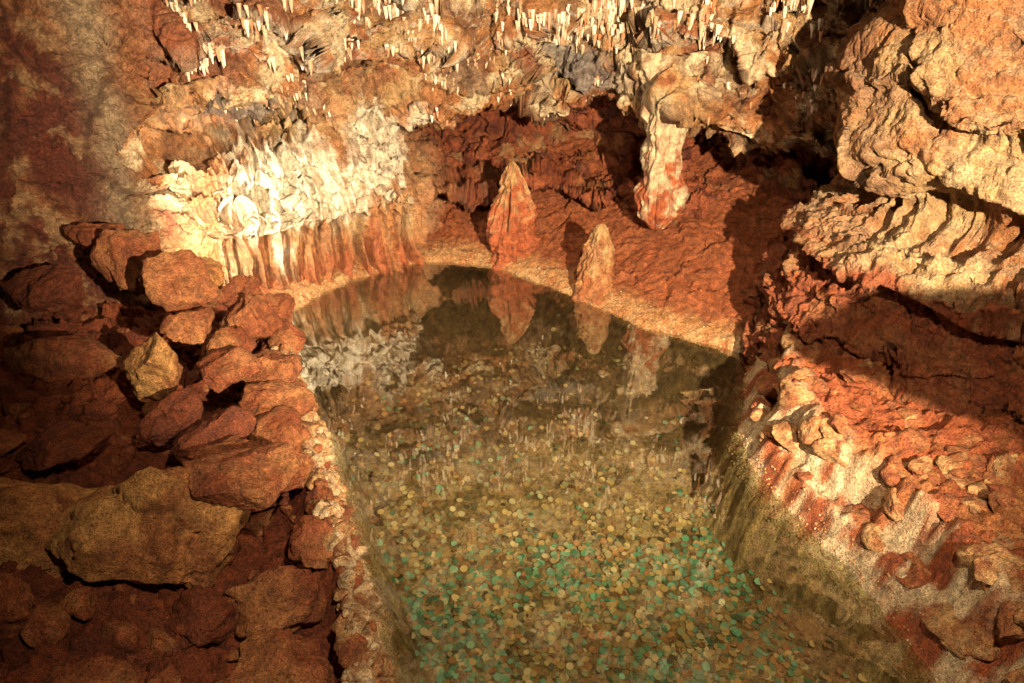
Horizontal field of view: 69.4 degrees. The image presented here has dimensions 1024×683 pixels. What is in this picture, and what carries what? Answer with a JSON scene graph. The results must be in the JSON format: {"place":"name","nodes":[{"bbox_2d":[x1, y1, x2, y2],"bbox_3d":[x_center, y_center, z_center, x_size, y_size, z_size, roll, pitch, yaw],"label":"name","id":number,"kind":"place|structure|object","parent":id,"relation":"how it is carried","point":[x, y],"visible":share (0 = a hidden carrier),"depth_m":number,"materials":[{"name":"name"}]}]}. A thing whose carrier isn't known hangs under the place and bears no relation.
{"place":"outdoors","nodes":[
{"label":"outdoors","id":0,"kind":"place"},
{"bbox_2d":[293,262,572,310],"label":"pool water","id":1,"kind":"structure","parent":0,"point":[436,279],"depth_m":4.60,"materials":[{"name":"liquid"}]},
{"bbox_2d":[0,0,887,326],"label":"cave wall","id":2,"kind":"structure","parent":0,"point":[110,112],"depth_m":4.17,"materials":[{"name":"beige stone"}]},
{"bbox_2d":[163,0,886,125],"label":"stalactites","id":3,"kind":"object","parent":2,"relation":"attached to","point":[608,22],"visible":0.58,"depth_m":4.12,"materials":[{"name":"beige stone"}]},
{"bbox_2d":[633,48,707,229],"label":"cave column","id":4,"kind":"structure","parent":2,"relation":"hanging from","point":[661,194],"depth_m":4.39,"materials":[{"name":"beige stone"}]},
{"bbox_2d":[0,133,1023,682],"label":"cave floor","id":5,"kind":"structure","parent":0,"point":[678,269],"depth_m":3.36,"materials":[{"name":"brown stone"}]},
{"bbox_2d":[0,572,35,640],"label":"boulder","id":6,"kind":"object","parent":5,"relation":"on","point":[17,600],"visible":0.77,"depth_m":2.02,"materials":[{"name":"brown stone"}]},
{"bbox_2d":[0,263,84,313],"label":"boulder","id":7,"kind":"object","parent":5,"relation":"on","point":[54,288],"visible":1,"depth_m":3.23,"materials":[{"name":"brown stone"}]},
{"bbox_2d":[1,335,121,382],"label":"boulder","id":8,"kind":"object","parent":5,"relation":"on","point":[58,358],"visible":1,"depth_m":2.94,"materials":[{"name":"brown stone"}]},
{"bbox_2d":[15,418,115,470],"bbox_3d":[-1.613,0.373,2.630,0.314,0.137,0.270,0,30,0],"label":"boulder","id":9,"kind":"object","parent":5,"relation":"on","point":[59,441],"visible":1,"depth_m":2.58,"materials":[{"name":"brown stone"}]},
{"bbox_2d":[63,222,126,249],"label":"boulder","id":10,"kind":"object","parent":5,"relation":"on","point":[84,234],"visible":0.48,"depth_m":3.45,"materials":[{"name":"brown stone"}]},
{"bbox_2d":[89,229,161,293],"bbox_3d":[-1.752,-0.395,3.422,0.300,0.283,0.257,14,33,23],"label":"boulder","id":11,"kind":"object","parent":5,"relation":"on","point":[118,256],"visible":0.8,"depth_m":3.35,"materials":[{"name":"brown stone"}]},
{"bbox_2d":[111,623,182,682],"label":"boulder","id":12,"kind":"object","parent":5,"relation":"on","point":[138,660],"visible":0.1,"depth_m":2.08,"materials":[{"name":"brown stone"}]},
{"bbox_2d":[45,466,250,588],"bbox_3d":[-1.142,0.606,2.347,0.604,0.509,0.395,0,30,0],"label":"boulder","id":13,"kind":"object","parent":5,"relation":"on","point":[149,525],"visible":0.84,"depth_m":2.23,"materials":[{"name":"brown stone"}]},
{"bbox_2d":[0,301,320,682],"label":"rubble","id":14,"kind":"object","parent":5,"relation":"on","point":[49,621],"visible":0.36,"depth_m":2.16,"materials":[{"name":"brown stone"}]},
{"bbox_2d":[0,477,99,577],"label":"boulder","id":15,"kind":"object","parent":14,"relation":"on","point":[30,513],"visible":0.52,"depth_m":2.27,"materials":[{"name":"brown stone"}]},
{"bbox_2d":[39,655,138,682],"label":"boulder","id":16,"kind":"object","parent":14,"relation":"on","point":[104,669],"visible":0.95,"depth_m":1.97,"materials":[{"name":"brown stone"}]},
{"bbox_2d":[123,332,182,402],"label":"boulder","id":17,"kind":"object","parent":14,"relation":"on","point":[153,368],"visible":0.99,"depth_m":2.92,"materials":[{"name":"brown stone"}]},
{"bbox_2d":[243,349,302,383],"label":"boulder","id":18,"kind":"object","parent":14,"relation":"on","point":[277,364],"visible":0.63,"depth_m":3.11,"materials":[{"name":"brown stone"}]},
{"bbox_2d":[288,515,333,568],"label":"boulder","id":19,"kind":"object","parent":14,"relation":"on","point":[306,548],"visible":0.83,"depth_m":2.40,"materials":[{"name":"red stone"}]},
{"bbox_2d":[136,387,203,446],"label":"boulder","id":20,"kind":"object","parent":5,"relation":"on","point":[170,418],"visible":0.94,"depth_m":2.77,"materials":[{"name":"brown stone"}]},
{"bbox_2d":[138,249,223,314],"bbox_3d":[-1.445,-0.250,3.228,0.317,0.299,0.224,-16,34,-26],"label":"boulder","id":21,"kind":"object","parent":5,"relation":"on","point":[174,282],"visible":0.96,"depth_m":3.16,"materials":[{"name":"brown stone"}]},
{"bbox_2d":[159,307,214,344],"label":"boulder","id":22,"kind":"object","parent":5,"relation":"on","point":[192,327],"visible":1,"depth_m":3.08,"materials":[{"name":"brown stone"}]},
{"bbox_2d":[164,585,236,648],"bbox_3d":[-0.933,0.847,2.217,0.213,0.220,0.206,0,30,0],"label":"boulder","id":23,"kind":"object","parent":5,"relation":"on","point":[200,616],"visible":0.81,"depth_m":2.17,"materials":[{"name":"red stone"}]},
{"bbox_2d":[170,406,255,463],"bbox_3d":[-1.119,0.354,2.771,0.210,0.209,0.294,22,37,33],"label":"boulder","id":24,"kind":"object","parent":5,"relation":"on","point":[221,426],"visible":0.73,"depth_m":2.73,"materials":[{"name":"brown stone"}]},
{"bbox_2d":[202,257,224,307],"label":"boulder","id":25,"kind":"object","parent":5,"relation":"on","point":[215,270],"visible":0.16,"depth_m":3.54,"materials":[{"name":"brown stone"}]},
{"bbox_2d":[187,435,260,459],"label":"boulder","id":26,"kind":"object","parent":5,"relation":"on","point":[233,442],"visible":0.52,"depth_m":2.61,"materials":[{"name":"brown stone"}]},
{"bbox_2d":[204,326,255,355],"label":"boulder","id":27,"kind":"object","parent":5,"relation":"on","point":[225,337],"visible":0.59,"depth_m":3.13,"materials":[{"name":"brown stone"}]},
{"bbox_2d":[197,346,264,392],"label":"boulder","id":28,"kind":"object","parent":5,"relation":"on","point":[221,370],"visible":1,"depth_m":2.94,"materials":[{"name":"brown stone"}]},
{"bbox_2d":[182,441,305,510],"bbox_3d":[-0.850,0.437,2.410,0.369,0.192,0.278,-16,34,-26],"label":"boulder","id":29,"kind":"object","parent":5,"relation":"on","point":[258,478],"visible":1,"depth_m":2.33,"materials":[{"name":"brown stone"}]},
{"bbox_2d":[217,293,282,340],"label":"boulder","id":30,"kind":"object","parent":5,"relation":"on","point":[255,317],"visible":0.71,"depth_m":3.37,"materials":[{"name":"brown stone"}]},
{"bbox_2d":[223,565,326,637],"bbox_3d":[-0.746,0.827,2.335,0.318,0.271,0.283,-26,39,-37],"label":"boulder","id":31,"kind":"object","parent":5,"relation":"on","point":[293,598],"visible":0.69,"depth_m":2.26,"materials":[{"name":"brown stone"}]},
{"bbox_2d":[247,405,302,450],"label":"boulder","id":32,"kind":"object","parent":5,"relation":"on","point":[278,423],"visible":0.72,"depth_m":2.78,"materials":[{"name":"brown stone"}]},
{"bbox_2d":[239,379,315,418],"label":"boulder","id":33,"kind":"object","parent":5,"relation":"on","point":[259,398],"visible":0.67,"depth_m":2.96,"materials":[{"name":"brown stone"}]},
{"bbox_2d":[223,628,334,682],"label":"boulder","id":34,"kind":"object","parent":5,"relation":"on","point":[278,655],"visible":1,"depth_m":2.06,"materials":[{"name":"brown stone"}]},
{"bbox_2d":[265,293,295,323],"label":"boulder","id":35,"kind":"object","parent":5,"relation":"on","point":[284,304],"visible":0.3,"depth_m":3.70,"materials":[{"name":"brown stone"}]},
{"bbox_2d":[217,275,261,309],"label":"boulder","id":36,"kind":"object","parent":35,"relation":"on","point":[236,289],"visible":0.58,"depth_m":3.48,"materials":[{"name":"brown stone"}]},
{"bbox_2d":[281,453,314,491],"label":"boulder","id":37,"kind":"object","parent":5,"relation":"on","point":[298,480],"visible":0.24,"depth_m":2.62,"materials":[{"name":"brown stone"}]},
{"bbox_2d":[267,337,395,682],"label":"rim stones","id":38,"kind":"object","parent":5,"relation":"on","point":[355,648],"visible":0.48,"depth_m":2.35,"materials":[{"name":"beige stone"}]},
{"bbox_2d":[267,318,305,354],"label":"boulder","id":39,"kind":"object","parent":38,"relation":"on","point":[291,335],"visible":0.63,"depth_m":3.56,"materials":[{"name":"brown stone"}]},
{"bbox_2d":[485,161,540,270],"bbox_3d":[0.021,-0.805,4.783,0.394,0.712,0.376,6,31,11],"label":"stalagmite","id":40,"kind":"object","parent":5,"relation":"on","point":[512,217],"visible":0.94,"depth_m":4.72,"materials":[{"name":"brown stone"}]},
{"bbox_2d":[570,224,615,303],"bbox_3d":[0.500,-0.457,4.401,0.284,0.490,0.294,15,33,24],"label":"stalagmite","id":41,"kind":"object","parent":5,"relation":"on","point":[595,272],"visible":0.94,"depth_m":4.35,"materials":[{"name":"brown stone"}]},
{"bbox_2d":[262,244,940,682],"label":"gravel","id":42,"kind":"structure","parent":5,"relation":"on","point":[336,478],"depth_m":3.23,"materials":[{"name":"beige gravel"}]},
{"bbox_2d":[338,314,866,682],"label":"coins","id":43,"kind":"object","parent":5,"relation":"on","point":[634,669],"visible":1,"depth_m":2.96,"materials":[{"name":"metal"}]},
{"bbox_2d":[739,0,1023,438],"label":"cave buttress","id":44,"kind":"structure","parent":5,"relation":"on","point":[898,250],"depth_m":3.00,"materials":[{"name":"brown stone"}]},
{"bbox_2d":[749,320,1023,682],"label":"ledge stones","id":45,"kind":"object","parent":44,"relation":"on","point":[983,561],"visible":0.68,"depth_m":2.58,"materials":[{"name":"brown stone"}]}
]}

